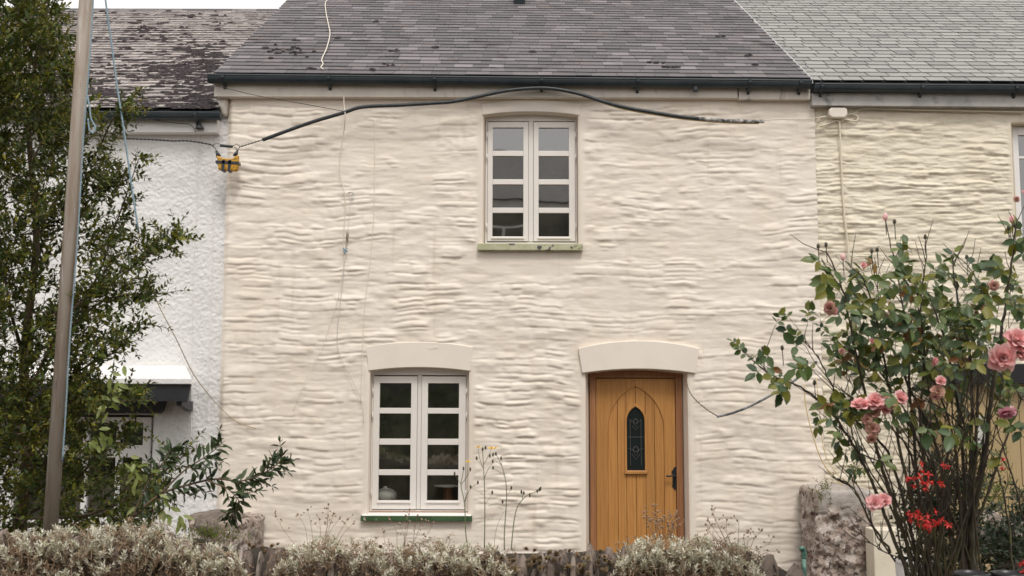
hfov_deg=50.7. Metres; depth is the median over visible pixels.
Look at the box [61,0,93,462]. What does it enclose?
blue rope
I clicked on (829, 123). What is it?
surface cable
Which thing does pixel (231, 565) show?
silver shrub
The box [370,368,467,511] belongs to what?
window
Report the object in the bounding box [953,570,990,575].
plant pot
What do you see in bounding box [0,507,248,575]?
silver shrub
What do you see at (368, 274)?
cream cord
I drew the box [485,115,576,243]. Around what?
window
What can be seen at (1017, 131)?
window
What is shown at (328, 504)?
dry stalks
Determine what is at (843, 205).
surface cable
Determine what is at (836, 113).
junction box
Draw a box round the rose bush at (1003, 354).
[727,190,1023,575]
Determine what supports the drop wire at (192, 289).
attached to the cottage at (170, 59)
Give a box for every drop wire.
[191,136,198,400]
[203,147,212,466]
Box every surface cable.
[820,120,838,126]
[839,121,849,264]
[841,114,858,122]
[849,108,1023,114]
[849,253,874,256]
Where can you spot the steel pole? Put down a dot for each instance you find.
(56, 431)
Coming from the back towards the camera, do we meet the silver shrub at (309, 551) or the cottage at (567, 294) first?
the cottage at (567, 294)
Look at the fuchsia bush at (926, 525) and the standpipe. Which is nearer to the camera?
the fuchsia bush at (926, 525)
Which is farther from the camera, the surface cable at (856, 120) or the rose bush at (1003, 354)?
the surface cable at (856, 120)
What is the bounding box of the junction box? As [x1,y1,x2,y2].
[827,108,846,118]
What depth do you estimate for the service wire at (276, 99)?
11.12 m
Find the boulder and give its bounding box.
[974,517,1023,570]
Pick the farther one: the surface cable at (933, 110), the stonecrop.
the surface cable at (933, 110)
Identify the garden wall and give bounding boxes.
[187,509,264,550]
[799,484,874,575]
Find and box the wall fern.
[806,472,835,510]
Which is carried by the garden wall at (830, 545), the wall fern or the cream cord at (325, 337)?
the wall fern
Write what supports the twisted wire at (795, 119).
attached to the junction box
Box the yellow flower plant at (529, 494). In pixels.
[454,445,540,549]
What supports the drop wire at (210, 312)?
attached to the cottage at (170, 59)
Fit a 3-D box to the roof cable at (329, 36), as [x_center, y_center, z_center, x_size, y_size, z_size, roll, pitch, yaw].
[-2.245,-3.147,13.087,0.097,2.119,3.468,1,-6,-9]
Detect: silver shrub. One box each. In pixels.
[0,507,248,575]
[180,542,255,575]
[265,531,522,575]
[607,526,781,575]
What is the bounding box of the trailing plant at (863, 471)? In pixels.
[841,409,873,482]
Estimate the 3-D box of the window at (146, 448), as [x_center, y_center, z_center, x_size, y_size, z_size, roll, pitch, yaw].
[-4.375,1.855,11.024,1.381,1.069,0.063,0,-6,0]
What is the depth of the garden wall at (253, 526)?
10.05 m
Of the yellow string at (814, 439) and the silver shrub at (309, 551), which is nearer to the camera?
the silver shrub at (309, 551)
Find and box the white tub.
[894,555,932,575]
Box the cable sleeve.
[717,361,817,417]
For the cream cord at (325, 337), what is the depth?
10.96 m
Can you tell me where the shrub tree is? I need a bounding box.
[0,0,205,535]
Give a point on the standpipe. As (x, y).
(802, 549)
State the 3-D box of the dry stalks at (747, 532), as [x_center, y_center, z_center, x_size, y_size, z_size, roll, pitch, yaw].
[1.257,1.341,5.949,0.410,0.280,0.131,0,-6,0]
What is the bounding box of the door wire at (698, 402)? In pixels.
[686,379,716,415]
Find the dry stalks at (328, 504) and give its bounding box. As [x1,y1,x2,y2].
[274,503,354,546]
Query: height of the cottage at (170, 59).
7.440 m
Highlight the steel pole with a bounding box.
[42,0,91,542]
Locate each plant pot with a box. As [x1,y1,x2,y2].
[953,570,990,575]
[991,570,1023,575]
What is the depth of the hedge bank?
5.85 m
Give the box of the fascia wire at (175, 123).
[155,120,195,131]
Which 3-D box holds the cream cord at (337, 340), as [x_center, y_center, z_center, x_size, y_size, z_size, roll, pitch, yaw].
[-1.631,0.498,10.968,0.292,1.740,0.006,0,-6,0]
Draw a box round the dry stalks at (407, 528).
[382,508,434,551]
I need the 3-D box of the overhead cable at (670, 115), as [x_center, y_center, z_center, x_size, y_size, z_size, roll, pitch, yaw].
[0.013,-1.786,11.098,5.148,0.590,0.038,0,-6,0]
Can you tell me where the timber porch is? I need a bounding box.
[922,364,1023,571]
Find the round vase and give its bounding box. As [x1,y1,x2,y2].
[379,486,396,499]
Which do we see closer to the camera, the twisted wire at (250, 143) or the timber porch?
the timber porch
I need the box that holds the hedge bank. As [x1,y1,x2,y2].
[0,529,803,575]
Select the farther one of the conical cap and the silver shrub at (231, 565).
the conical cap
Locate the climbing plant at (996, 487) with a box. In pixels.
[967,437,1021,517]
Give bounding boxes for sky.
[1,0,285,8]
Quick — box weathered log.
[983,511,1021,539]
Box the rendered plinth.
[865,527,917,575]
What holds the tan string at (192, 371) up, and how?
attached to the cottage at (567, 294)
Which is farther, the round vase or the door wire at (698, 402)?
the round vase
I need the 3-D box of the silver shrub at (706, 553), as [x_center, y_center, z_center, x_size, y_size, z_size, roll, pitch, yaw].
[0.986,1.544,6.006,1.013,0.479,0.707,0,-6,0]
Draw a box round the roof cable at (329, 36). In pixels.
[321,0,329,69]
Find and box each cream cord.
[293,256,344,410]
[337,254,363,420]
[339,84,345,248]
[361,170,374,386]
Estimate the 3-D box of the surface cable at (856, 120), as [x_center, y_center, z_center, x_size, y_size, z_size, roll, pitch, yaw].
[3.507,-1.764,11.221,0.195,0.098,0.015,0,-6,0]
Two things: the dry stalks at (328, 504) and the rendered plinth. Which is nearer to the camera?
the dry stalks at (328, 504)
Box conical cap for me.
[195,123,203,128]
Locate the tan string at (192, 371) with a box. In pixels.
[152,288,255,428]
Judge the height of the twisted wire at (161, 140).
0.152 m
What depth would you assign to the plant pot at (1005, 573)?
4.98 m
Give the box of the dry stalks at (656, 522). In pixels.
[643,504,684,538]
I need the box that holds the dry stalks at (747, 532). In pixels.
[705,505,779,557]
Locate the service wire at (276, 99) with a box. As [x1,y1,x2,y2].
[215,85,340,110]
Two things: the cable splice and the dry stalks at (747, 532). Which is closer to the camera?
the dry stalks at (747, 532)
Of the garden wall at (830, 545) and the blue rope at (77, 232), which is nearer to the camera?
the blue rope at (77, 232)
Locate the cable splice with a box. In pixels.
[211,143,240,172]
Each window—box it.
[13,417,152,523]
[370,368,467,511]
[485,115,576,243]
[1012,127,1023,256]
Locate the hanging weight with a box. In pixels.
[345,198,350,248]
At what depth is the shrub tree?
6.62 m
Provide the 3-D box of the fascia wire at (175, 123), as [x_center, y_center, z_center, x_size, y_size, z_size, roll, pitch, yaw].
[-3.646,-1.702,11.133,0.761,0.175,0.016,1,-6,-6]
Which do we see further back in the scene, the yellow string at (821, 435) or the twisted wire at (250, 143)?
the twisted wire at (250, 143)
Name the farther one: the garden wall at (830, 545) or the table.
the table
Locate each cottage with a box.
[0,8,277,536]
[207,0,824,570]
[736,0,1023,555]
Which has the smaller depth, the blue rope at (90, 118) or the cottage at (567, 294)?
the blue rope at (90, 118)
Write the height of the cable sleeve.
0.565 m
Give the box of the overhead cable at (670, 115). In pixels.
[262,86,763,141]
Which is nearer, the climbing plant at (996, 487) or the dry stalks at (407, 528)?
the dry stalks at (407, 528)
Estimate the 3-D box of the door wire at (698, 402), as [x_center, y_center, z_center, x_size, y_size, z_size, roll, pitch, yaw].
[1.906,1.098,10.824,0.316,0.380,0.016,0,-6,0]
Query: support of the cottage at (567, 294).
on the ground
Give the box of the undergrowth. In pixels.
[907,476,1023,575]
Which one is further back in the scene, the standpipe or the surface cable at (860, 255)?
the surface cable at (860, 255)
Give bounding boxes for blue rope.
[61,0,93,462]
[87,96,95,133]
[105,0,138,231]
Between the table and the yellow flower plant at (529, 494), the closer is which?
the yellow flower plant at (529, 494)
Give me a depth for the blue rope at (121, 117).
6.54 m
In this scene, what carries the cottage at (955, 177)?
on the ground
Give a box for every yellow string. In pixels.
[804,385,841,485]
[816,377,845,482]
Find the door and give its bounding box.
[589,370,683,553]
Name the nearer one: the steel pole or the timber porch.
the steel pole
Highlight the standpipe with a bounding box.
[799,546,806,575]
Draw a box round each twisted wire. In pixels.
[87,133,213,146]
[239,139,262,147]
[764,116,826,120]
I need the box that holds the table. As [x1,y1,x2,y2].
[434,485,457,499]
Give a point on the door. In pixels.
(636, 431)
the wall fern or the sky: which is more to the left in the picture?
the sky
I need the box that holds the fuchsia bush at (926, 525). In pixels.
[888,440,1023,575]
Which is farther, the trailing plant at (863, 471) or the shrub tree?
the trailing plant at (863, 471)
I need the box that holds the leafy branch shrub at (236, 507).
[114,425,298,536]
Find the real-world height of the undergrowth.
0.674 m
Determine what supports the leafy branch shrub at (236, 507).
on the hedge bank
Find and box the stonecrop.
[181,517,250,545]
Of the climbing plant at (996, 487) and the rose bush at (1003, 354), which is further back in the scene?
the climbing plant at (996, 487)

